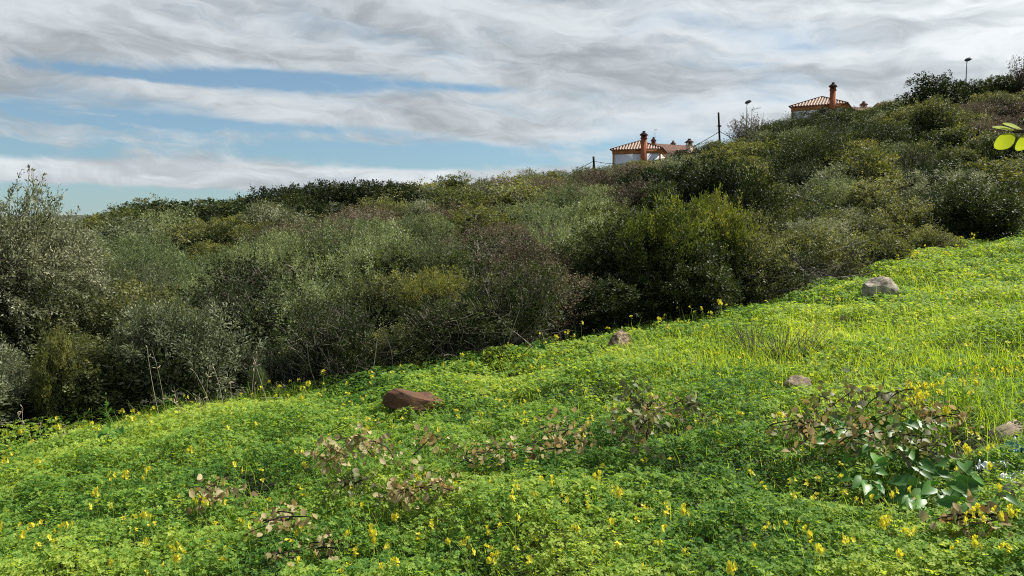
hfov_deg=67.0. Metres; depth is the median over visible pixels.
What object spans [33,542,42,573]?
yellow flower
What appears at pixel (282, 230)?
scrub bush
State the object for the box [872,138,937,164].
silvery bush
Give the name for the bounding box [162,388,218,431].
dry stalks
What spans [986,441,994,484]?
yellow flower
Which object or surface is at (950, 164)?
evergreen bush
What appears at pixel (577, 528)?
yellow flower
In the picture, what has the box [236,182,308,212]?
hedge bush
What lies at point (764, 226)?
scrub bush
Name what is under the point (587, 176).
twiggy bush
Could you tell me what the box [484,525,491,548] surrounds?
yellow flower
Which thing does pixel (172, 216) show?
silvery bush
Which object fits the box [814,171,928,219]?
scrub bush
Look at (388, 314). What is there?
scrub bush
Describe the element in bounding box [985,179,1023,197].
evergreen bush
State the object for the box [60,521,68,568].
yellow flower
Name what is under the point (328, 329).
tangled bush
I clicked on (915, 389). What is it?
yellow flower
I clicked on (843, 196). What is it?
silvery bush
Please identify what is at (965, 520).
yellow flower
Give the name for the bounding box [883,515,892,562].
yellow flower
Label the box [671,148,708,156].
evergreen bush
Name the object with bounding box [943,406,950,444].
yellow flower
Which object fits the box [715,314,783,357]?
dry weed
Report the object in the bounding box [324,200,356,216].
narrow leaved bush
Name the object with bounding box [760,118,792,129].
evergreen bush
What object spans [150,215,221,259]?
scrub bush
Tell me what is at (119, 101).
sky
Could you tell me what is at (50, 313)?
scrub bush
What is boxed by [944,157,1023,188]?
rounded bush
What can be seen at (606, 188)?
silvery bush
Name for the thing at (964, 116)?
scrub bush
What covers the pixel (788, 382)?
rock
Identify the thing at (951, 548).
yellow flower
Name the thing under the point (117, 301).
scrub bush
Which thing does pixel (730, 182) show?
evergreen bush
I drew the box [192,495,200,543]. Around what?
yellow flower
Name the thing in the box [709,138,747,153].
rounded bush
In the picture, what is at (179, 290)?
tangled bush
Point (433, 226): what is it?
silvery bush
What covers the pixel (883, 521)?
yellow flower
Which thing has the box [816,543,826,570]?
yellow flower
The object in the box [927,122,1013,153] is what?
rounded bush
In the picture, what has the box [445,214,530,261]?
twiggy bush
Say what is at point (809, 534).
yellow flower
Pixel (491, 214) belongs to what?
rounded bush
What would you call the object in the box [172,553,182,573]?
yellow flower
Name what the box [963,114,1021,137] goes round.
twiggy bush
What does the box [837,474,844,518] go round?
yellow flower
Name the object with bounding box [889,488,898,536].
yellow flower
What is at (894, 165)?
scrub bush
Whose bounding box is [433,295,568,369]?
brushwood
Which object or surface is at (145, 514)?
yellow flower
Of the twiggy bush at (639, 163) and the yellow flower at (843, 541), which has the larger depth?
the twiggy bush at (639, 163)
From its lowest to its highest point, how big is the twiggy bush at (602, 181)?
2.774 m
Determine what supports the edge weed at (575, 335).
on the ground at (972, 444)
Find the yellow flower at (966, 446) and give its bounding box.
[963,443,970,452]
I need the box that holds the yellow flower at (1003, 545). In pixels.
[998,542,1011,571]
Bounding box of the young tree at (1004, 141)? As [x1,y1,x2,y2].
[993,119,1023,150]
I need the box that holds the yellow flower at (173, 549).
[168,542,178,566]
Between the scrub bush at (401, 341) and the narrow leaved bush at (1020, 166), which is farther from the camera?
the narrow leaved bush at (1020, 166)
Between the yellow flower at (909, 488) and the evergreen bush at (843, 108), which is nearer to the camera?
the yellow flower at (909, 488)
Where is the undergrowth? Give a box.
[0,121,995,448]
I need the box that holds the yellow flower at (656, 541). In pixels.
[653,539,663,571]
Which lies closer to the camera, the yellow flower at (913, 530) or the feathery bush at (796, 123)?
the yellow flower at (913, 530)
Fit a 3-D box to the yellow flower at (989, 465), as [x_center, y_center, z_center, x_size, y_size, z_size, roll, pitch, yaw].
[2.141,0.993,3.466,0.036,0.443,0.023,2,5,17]
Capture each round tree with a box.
[891,69,974,109]
[950,79,987,107]
[971,73,1021,98]
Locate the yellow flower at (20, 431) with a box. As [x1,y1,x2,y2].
[18,428,28,452]
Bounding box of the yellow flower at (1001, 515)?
[991,505,1003,571]
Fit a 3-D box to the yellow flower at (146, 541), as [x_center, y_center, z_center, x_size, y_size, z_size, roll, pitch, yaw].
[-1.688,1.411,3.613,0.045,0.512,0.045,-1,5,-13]
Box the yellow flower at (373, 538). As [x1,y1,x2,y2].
[370,529,380,575]
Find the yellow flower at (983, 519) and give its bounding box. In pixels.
[974,515,986,569]
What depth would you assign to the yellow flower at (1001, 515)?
2.83 m
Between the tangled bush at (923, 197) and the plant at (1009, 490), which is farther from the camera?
the tangled bush at (923, 197)
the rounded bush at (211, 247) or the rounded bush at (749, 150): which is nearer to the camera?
the rounded bush at (211, 247)
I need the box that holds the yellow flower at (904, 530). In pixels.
[901,528,911,572]
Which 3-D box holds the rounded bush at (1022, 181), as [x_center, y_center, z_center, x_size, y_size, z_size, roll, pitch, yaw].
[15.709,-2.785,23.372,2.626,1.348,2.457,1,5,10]
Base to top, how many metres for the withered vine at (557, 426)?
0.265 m
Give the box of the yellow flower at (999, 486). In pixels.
[992,483,1002,546]
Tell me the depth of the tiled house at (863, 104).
109.64 m
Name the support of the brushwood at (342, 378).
on the ground at (972, 444)
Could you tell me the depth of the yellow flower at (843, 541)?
2.83 m
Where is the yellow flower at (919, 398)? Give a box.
[916,392,926,435]
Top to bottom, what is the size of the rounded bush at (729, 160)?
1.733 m
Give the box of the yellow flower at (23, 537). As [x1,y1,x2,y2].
[21,532,31,574]
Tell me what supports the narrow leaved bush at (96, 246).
on the ground at (972, 444)
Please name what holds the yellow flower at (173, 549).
on the ground at (972, 444)
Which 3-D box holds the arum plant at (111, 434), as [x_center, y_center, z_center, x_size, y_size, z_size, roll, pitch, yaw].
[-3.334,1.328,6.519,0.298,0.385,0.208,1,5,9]
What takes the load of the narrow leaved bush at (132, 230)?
on the ground at (972, 444)
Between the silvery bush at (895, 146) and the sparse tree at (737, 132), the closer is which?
the silvery bush at (895, 146)
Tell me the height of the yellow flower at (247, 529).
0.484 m
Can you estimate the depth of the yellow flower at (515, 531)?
3.45 m
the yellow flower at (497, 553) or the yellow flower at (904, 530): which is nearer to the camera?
the yellow flower at (904, 530)
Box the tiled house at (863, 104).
[853,101,871,110]
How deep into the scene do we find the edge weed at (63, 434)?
7.04 m
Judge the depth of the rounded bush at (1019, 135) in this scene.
33.56 m
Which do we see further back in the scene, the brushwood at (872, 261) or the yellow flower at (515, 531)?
the brushwood at (872, 261)
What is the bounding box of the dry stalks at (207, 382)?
[145,345,267,417]
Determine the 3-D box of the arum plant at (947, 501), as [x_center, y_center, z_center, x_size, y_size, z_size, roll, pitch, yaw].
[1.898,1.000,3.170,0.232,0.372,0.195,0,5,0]
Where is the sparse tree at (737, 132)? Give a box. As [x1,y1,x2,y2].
[724,113,767,142]
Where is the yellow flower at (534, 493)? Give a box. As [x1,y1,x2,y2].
[531,490,542,527]
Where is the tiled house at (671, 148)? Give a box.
[656,140,698,157]
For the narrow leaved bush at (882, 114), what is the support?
on the undergrowth
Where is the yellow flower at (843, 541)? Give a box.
[834,532,846,574]
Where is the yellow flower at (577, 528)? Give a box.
[570,524,579,535]
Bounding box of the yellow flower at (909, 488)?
[907,486,917,561]
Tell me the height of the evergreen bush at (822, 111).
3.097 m
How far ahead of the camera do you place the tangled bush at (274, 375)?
8.67 m
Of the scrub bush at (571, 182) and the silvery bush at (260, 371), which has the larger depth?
the scrub bush at (571, 182)
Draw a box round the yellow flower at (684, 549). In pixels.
[682,547,691,572]
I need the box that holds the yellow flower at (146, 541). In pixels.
[143,537,150,573]
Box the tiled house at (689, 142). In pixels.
[673,139,701,156]
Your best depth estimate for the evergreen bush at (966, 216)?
15.33 m
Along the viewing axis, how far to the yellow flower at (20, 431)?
6.62 m
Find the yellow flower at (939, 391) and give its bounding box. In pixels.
[936,389,942,414]
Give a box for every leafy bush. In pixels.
[611,189,717,319]
[683,183,760,298]
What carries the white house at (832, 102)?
on the ground at (972, 444)
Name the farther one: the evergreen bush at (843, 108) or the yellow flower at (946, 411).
the evergreen bush at (843, 108)
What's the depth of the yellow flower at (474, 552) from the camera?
3.27 m
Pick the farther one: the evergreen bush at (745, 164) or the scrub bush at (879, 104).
the scrub bush at (879, 104)
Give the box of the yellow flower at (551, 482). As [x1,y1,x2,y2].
[549,474,558,525]
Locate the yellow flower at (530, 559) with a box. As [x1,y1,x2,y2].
[526,555,532,575]
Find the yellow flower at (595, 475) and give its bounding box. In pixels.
[592,470,600,484]
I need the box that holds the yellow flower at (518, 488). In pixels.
[511,483,519,550]
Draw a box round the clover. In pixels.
[0,227,1023,575]
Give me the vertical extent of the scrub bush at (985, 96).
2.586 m
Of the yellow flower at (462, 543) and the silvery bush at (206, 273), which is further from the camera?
the silvery bush at (206, 273)
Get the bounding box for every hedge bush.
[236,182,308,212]
[301,178,360,209]
[333,177,385,208]
[363,179,428,210]
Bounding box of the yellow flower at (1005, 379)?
[1001,366,1008,408]
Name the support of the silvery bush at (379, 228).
on the ground at (972, 444)
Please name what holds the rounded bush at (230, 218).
on the ground at (972, 444)
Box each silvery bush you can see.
[55,221,122,244]
[88,227,195,272]
[99,238,189,291]
[103,242,209,288]
[121,200,199,231]
[134,249,232,283]
[161,265,249,304]
[183,257,245,295]
[193,242,254,274]
[220,222,323,272]
[232,235,311,302]
[238,270,391,357]
[247,362,270,399]
[272,264,341,295]
[285,241,414,317]
[294,208,426,271]
[332,220,415,282]
[350,212,424,243]
[391,210,461,249]
[399,210,439,222]
[481,199,595,232]
[513,203,585,235]
[526,198,631,285]
[529,173,594,213]
[556,183,615,201]
[563,192,627,213]
[574,191,615,207]
[775,123,821,149]
[804,172,874,213]
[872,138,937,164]
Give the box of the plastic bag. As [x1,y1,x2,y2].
[999,436,1023,453]
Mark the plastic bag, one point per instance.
(1016, 442)
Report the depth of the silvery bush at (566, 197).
28.60 m
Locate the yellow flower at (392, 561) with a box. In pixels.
[389,557,399,569]
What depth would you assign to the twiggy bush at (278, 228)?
22.37 m
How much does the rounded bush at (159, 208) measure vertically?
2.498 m
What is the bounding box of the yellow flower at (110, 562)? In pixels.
[108,558,115,573]
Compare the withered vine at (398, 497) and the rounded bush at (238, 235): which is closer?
the withered vine at (398, 497)
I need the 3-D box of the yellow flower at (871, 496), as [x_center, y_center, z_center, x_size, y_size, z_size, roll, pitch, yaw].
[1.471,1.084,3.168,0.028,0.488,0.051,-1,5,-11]
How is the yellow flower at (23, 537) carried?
on the ground at (972, 444)
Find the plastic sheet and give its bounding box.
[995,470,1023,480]
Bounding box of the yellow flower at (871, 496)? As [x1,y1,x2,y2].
[869,494,877,561]
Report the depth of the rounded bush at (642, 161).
72.52 m
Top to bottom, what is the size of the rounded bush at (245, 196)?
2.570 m
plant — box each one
[97,423,125,452]
[101,393,114,423]
[241,376,268,399]
[480,411,510,438]
[514,339,551,364]
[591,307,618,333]
[798,414,847,460]
[816,427,872,467]
[832,466,887,511]
[840,436,934,493]
[864,489,961,542]
[866,416,922,443]
[871,457,953,505]
[886,471,988,520]
[902,414,949,439]
[931,445,1007,476]
[935,493,1019,573]
[994,481,1023,516]
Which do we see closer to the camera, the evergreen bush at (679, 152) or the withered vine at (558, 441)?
the withered vine at (558, 441)
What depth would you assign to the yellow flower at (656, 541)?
3.18 m
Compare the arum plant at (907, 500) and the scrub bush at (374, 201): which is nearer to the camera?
the arum plant at (907, 500)
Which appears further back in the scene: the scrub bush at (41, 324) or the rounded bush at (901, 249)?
the rounded bush at (901, 249)
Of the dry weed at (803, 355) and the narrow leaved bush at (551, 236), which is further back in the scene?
the narrow leaved bush at (551, 236)
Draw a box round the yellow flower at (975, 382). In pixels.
[973,378,980,392]
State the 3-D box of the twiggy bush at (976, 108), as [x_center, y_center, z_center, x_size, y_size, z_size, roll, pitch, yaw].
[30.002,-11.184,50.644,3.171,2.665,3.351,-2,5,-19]
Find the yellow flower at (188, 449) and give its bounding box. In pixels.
[186,446,193,484]
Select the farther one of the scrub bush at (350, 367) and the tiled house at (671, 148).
the tiled house at (671, 148)
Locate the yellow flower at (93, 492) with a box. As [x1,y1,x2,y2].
[91,488,98,512]
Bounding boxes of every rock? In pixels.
[382,388,443,410]
[606,330,630,351]
[782,375,811,395]
[862,276,899,300]
[986,420,1023,441]
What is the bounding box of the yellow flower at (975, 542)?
[971,535,982,565]
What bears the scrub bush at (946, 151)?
on the ground at (972, 444)
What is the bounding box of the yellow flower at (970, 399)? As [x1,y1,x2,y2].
[967,388,974,435]
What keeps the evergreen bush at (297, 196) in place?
on the ground at (972, 444)
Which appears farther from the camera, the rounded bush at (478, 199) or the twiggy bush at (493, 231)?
the rounded bush at (478, 199)
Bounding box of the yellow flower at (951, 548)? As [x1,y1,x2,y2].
[949,540,960,563]
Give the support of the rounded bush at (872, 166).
on the ground at (972, 444)
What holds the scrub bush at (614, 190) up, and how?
on the ground at (972, 444)
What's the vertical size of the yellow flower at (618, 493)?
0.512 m
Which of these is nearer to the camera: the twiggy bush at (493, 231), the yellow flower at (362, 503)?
the yellow flower at (362, 503)
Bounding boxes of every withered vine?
[185,474,257,513]
[245,493,317,558]
[261,528,345,574]
[300,421,478,473]
[322,462,376,510]
[373,465,474,511]
[451,435,517,478]
[483,426,596,468]
[530,406,602,447]
[605,375,715,459]
[625,391,704,418]
[760,406,844,444]
[782,415,897,466]
[803,368,928,420]
[821,412,958,468]
[866,396,983,435]
[912,489,1013,541]
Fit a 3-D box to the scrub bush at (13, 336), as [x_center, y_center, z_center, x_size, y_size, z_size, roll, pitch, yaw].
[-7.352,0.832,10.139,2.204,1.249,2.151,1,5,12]
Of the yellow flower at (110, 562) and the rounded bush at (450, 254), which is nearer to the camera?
the yellow flower at (110, 562)
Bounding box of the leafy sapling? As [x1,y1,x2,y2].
[159,393,181,411]
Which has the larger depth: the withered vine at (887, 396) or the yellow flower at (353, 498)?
the withered vine at (887, 396)
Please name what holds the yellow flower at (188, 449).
on the ground at (972, 444)
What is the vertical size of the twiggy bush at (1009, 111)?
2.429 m
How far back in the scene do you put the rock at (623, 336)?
8.56 m
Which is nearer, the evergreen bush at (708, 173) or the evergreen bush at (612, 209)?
the evergreen bush at (612, 209)
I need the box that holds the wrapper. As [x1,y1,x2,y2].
[974,458,1007,471]
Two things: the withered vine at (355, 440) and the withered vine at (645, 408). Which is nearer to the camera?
the withered vine at (355, 440)
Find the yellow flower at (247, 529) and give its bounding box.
[242,519,252,569]
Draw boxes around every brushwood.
[268,326,455,398]
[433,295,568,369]
[761,239,902,295]
[835,237,937,276]
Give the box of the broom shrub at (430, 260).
[378,226,477,280]
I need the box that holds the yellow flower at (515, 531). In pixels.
[511,513,519,555]
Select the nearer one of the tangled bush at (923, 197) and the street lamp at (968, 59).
the tangled bush at (923, 197)
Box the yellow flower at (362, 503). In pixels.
[360,502,369,553]
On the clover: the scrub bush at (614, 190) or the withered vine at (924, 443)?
the withered vine at (924, 443)
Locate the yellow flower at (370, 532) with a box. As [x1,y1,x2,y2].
[367,523,376,567]
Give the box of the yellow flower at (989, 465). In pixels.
[987,461,996,495]
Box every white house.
[610,129,667,170]
[788,82,852,120]
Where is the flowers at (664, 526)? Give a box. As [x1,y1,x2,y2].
[6,234,1023,575]
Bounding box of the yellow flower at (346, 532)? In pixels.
[344,530,350,575]
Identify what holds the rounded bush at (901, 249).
on the ground at (972, 444)
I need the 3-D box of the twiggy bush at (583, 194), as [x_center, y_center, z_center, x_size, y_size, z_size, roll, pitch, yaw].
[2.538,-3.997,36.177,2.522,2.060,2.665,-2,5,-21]
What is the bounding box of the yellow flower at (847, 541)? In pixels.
[845,535,855,572]
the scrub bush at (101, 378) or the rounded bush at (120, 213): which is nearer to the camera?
the scrub bush at (101, 378)
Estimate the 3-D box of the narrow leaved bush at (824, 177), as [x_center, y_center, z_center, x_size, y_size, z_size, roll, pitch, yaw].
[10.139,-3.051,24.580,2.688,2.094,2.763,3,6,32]
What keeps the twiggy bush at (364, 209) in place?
on the ground at (972, 444)
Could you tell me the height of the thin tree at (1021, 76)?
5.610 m
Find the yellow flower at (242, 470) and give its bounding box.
[241,466,246,509]
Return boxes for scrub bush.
[0,278,123,384]
[0,317,32,355]
[2,281,106,366]
[14,325,166,421]
[46,266,227,369]
[74,256,126,284]
[78,247,120,265]
[82,267,198,317]
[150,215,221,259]
[251,209,323,224]
[254,220,320,261]
[272,312,388,389]
[330,267,427,348]
[347,186,411,212]
[347,194,415,222]
[348,320,443,380]
[480,178,560,213]
[557,179,582,190]
[559,166,612,182]
[598,183,648,202]
[601,164,629,174]
[681,154,705,161]
[682,156,729,169]
[691,138,725,152]
[714,226,804,305]
[718,200,795,251]
[734,159,794,190]
[752,216,883,280]
[753,177,844,221]
[792,203,914,250]
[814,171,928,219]
[850,157,915,192]
[852,186,932,229]
[855,190,940,249]
[864,100,893,113]
[892,222,970,258]
[893,138,971,166]
[902,90,969,142]
[948,107,994,135]
[968,90,1001,112]
[978,107,1009,121]
[984,89,1023,108]
[1001,91,1023,108]
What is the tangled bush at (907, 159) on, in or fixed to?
on the ground at (972, 444)
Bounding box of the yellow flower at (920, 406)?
[913,400,921,438]
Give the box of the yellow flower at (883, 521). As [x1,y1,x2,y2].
[879,515,891,558]
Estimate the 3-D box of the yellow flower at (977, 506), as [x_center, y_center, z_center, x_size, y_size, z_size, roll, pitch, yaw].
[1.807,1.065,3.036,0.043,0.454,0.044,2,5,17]
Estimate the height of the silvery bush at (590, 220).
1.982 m
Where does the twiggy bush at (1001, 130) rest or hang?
on the ground at (972, 444)
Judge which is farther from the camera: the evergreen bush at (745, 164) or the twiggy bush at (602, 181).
the twiggy bush at (602, 181)
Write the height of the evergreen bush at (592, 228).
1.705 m
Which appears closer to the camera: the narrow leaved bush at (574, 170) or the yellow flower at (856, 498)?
the yellow flower at (856, 498)
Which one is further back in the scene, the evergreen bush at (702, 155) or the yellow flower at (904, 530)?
the evergreen bush at (702, 155)
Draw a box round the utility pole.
[718,112,720,141]
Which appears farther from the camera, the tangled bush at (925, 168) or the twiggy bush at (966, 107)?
the twiggy bush at (966, 107)
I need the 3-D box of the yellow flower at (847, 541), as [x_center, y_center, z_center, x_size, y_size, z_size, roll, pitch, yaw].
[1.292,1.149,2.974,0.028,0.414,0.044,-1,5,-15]
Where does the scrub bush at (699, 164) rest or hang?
on the ground at (972, 444)
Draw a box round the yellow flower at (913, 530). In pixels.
[912,526,918,564]
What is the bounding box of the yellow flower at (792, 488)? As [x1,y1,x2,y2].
[788,477,796,533]
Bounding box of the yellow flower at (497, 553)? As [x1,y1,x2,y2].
[490,545,499,572]
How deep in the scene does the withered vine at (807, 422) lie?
4.60 m
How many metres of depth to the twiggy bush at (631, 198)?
27.42 m
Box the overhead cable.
[595,132,717,164]
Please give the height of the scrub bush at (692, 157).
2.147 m
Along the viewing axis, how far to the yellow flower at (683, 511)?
3.27 m
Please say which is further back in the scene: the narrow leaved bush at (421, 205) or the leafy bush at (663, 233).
the narrow leaved bush at (421, 205)
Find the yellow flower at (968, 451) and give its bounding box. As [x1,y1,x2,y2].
[965,446,971,485]
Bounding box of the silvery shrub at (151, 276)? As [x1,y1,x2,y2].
[71,254,190,300]
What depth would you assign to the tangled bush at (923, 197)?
17.56 m
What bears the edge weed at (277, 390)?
on the ground at (972, 444)
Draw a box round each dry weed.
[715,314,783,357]
[742,324,831,361]
[770,324,837,363]
[936,338,979,353]
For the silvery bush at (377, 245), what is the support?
on the ground at (972, 444)
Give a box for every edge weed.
[55,424,67,445]
[271,381,284,399]
[566,325,578,345]
[690,310,697,322]
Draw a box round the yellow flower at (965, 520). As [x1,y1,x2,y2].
[963,511,975,534]
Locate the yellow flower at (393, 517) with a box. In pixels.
[391,513,401,541]
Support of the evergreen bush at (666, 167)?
on the ground at (972, 444)
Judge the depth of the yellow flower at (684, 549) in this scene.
2.92 m
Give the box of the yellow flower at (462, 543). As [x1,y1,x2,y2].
[459,540,468,573]
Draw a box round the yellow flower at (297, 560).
[289,557,299,573]
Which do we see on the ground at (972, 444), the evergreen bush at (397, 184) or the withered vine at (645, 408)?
the evergreen bush at (397, 184)
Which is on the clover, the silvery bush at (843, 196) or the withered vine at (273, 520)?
the withered vine at (273, 520)
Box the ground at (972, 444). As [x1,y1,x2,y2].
[0,122,1023,575]
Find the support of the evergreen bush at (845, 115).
on the ground at (972, 444)
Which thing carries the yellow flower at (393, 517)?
on the ground at (972, 444)
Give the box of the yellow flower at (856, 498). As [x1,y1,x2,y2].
[854,496,862,541]
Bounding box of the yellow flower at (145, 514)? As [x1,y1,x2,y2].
[142,510,152,534]
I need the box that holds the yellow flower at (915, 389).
[914,387,922,415]
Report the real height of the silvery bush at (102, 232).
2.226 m
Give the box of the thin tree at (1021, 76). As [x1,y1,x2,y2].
[1001,55,1023,97]
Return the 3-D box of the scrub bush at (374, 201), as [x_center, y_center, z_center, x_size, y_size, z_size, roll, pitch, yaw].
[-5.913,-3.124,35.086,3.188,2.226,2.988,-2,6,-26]
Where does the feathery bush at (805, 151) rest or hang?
on the ground at (972, 444)
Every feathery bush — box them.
[754,115,863,204]
[772,103,829,134]
[809,130,845,150]
[816,121,862,141]
[836,111,920,150]
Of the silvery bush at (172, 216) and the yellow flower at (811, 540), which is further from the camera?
the silvery bush at (172, 216)
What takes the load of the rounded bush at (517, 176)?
on the ground at (972, 444)
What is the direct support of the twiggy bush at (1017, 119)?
on the ground at (972, 444)
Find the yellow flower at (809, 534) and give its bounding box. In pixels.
[802,524,812,537]
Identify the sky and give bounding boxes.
[0,0,1023,215]
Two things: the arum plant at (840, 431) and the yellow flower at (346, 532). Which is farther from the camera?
the arum plant at (840, 431)
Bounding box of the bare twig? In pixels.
[719,441,775,455]
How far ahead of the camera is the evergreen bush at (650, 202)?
23.25 m
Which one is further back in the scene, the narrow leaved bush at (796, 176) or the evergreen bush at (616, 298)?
the narrow leaved bush at (796, 176)
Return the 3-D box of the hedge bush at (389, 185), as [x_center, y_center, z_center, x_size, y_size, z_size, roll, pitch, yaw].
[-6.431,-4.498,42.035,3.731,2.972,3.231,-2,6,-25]
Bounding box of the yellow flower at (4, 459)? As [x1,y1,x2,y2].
[2,456,8,481]
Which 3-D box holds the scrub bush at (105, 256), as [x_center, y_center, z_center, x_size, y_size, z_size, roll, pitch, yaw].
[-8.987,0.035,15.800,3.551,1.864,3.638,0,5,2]
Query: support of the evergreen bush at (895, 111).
on the ground at (972, 444)
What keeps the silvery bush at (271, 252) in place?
on the ground at (972, 444)
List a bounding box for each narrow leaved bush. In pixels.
[0,341,45,428]
[49,227,136,269]
[83,211,191,250]
[95,279,271,407]
[234,196,323,236]
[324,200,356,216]
[397,196,441,221]
[403,184,447,206]
[443,179,519,202]
[510,167,542,179]
[518,219,585,255]
[560,166,588,177]
[649,154,703,169]
[738,129,792,150]
[772,157,829,200]
[773,204,862,250]
[792,161,870,210]
[822,203,879,231]
[860,109,896,126]
[896,158,1004,204]
[985,151,1023,177]
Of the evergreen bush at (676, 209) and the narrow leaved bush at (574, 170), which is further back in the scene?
the narrow leaved bush at (574, 170)
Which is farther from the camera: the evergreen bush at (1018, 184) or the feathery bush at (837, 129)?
the feathery bush at (837, 129)
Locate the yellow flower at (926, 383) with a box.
[922,381,932,433]
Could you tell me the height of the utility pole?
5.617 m
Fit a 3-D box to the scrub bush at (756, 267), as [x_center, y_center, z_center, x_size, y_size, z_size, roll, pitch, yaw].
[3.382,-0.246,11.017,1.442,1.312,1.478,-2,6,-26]
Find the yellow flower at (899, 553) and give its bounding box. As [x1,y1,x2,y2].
[896,548,906,574]
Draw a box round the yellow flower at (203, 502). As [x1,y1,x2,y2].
[201,496,208,531]
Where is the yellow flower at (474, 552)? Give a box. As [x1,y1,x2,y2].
[467,548,475,575]
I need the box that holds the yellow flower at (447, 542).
[445,537,453,568]
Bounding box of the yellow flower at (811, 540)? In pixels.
[809,539,817,564]
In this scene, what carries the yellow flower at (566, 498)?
on the ground at (972, 444)
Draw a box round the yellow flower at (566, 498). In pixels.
[560,492,569,572]
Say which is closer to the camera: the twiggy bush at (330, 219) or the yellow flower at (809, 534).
the yellow flower at (809, 534)
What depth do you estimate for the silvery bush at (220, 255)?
19.02 m
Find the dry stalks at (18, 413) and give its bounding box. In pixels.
[17,405,42,441]
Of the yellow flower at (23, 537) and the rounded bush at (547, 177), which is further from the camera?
the rounded bush at (547, 177)
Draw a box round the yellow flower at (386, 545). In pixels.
[383,542,389,558]
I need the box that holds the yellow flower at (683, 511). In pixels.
[680,503,689,546]
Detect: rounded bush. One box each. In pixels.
[26,322,100,432]
[65,213,110,231]
[78,210,113,226]
[87,205,149,231]
[110,193,189,208]
[134,204,197,227]
[171,238,239,270]
[187,197,232,216]
[192,218,255,249]
[206,212,254,230]
[224,195,248,205]
[224,195,259,210]
[226,219,305,252]
[332,239,488,291]
[374,264,512,325]
[387,177,450,192]
[394,266,465,353]
[409,201,522,244]
[412,181,458,188]
[423,248,480,268]
[428,184,520,220]
[431,170,497,190]
[434,184,479,193]
[466,171,533,191]
[527,174,565,187]
[538,170,571,181]
[571,202,654,229]
[621,159,651,167]
[637,158,661,168]
[699,140,768,163]
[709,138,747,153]
[722,154,760,166]
[729,136,753,146]
[738,137,811,162]
[747,155,781,171]
[772,201,849,243]
[810,143,905,190]
[827,228,922,277]
[833,138,895,167]
[834,130,887,147]
[846,119,869,127]
[871,113,905,130]
[885,121,964,142]
[889,101,955,121]
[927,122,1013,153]
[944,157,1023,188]
[947,132,997,154]
[949,147,982,164]
[989,133,1023,139]
[1002,178,1023,196]
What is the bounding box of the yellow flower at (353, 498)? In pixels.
[349,484,353,533]
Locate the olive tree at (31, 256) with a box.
[0,164,126,359]
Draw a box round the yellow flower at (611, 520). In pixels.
[607,518,615,562]
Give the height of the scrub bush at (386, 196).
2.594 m
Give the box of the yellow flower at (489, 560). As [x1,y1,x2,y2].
[486,552,496,575]
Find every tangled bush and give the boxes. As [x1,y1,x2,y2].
[91,270,272,344]
[169,273,300,363]
[185,242,347,356]
[203,327,320,397]
[279,274,393,387]
[391,283,532,370]
[447,214,545,277]
[449,252,581,354]
[690,195,794,237]
[721,237,830,307]
[885,189,954,226]
[888,137,941,173]
[891,160,943,181]
[897,163,964,187]
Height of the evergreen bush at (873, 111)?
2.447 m
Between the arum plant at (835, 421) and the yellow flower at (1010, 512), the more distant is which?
the arum plant at (835, 421)
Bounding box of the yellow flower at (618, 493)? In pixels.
[615,486,629,555]
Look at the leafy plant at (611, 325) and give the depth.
9.78 m
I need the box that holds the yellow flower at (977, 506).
[969,503,981,516]
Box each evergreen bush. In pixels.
[49,224,111,235]
[106,201,161,215]
[129,198,258,229]
[232,185,329,209]
[261,191,319,209]
[281,199,350,226]
[302,251,343,277]
[377,180,423,189]
[417,188,474,215]
[557,208,683,279]
[558,271,674,332]
[567,203,649,223]
[571,220,664,292]
[612,164,691,196]
[625,235,745,322]
[627,179,676,208]
[640,178,679,211]
[650,155,685,165]
[652,200,693,242]
[653,188,686,211]
[657,165,698,180]
[662,248,742,317]
[667,152,763,211]
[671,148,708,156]
[681,154,715,165]
[682,164,746,181]
[723,162,782,240]
[728,170,769,190]
[733,160,750,173]
[741,123,788,141]
[759,131,787,148]
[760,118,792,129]
[769,191,803,210]
[788,106,838,122]
[814,110,872,124]
[816,118,851,133]
[836,105,861,113]
[855,108,893,118]
[867,119,913,137]
[876,101,904,114]
[882,107,909,120]
[899,156,999,197]
[906,129,973,155]
[913,177,1023,244]
[973,136,1023,169]
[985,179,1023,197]
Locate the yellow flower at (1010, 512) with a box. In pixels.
[1006,504,1017,569]
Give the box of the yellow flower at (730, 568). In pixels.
[726,560,737,575]
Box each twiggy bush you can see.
[234,213,333,249]
[289,206,380,259]
[315,201,411,234]
[317,200,403,229]
[333,203,364,220]
[414,197,492,226]
[419,227,498,258]
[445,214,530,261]
[466,173,526,192]
[469,200,536,222]
[472,225,581,288]
[486,249,604,339]
[487,215,541,242]
[510,219,578,247]
[522,169,595,194]
[543,180,592,205]
[563,164,610,191]
[586,161,637,192]
[593,172,658,210]
[602,160,644,175]
[622,158,661,175]
[949,102,985,114]
[953,99,995,126]
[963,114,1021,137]
[974,95,1023,122]
[979,118,1023,137]
[991,111,1023,134]
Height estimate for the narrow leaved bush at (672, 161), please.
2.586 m
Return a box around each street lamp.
[745,100,751,124]
[964,57,971,81]
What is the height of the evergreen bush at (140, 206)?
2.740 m

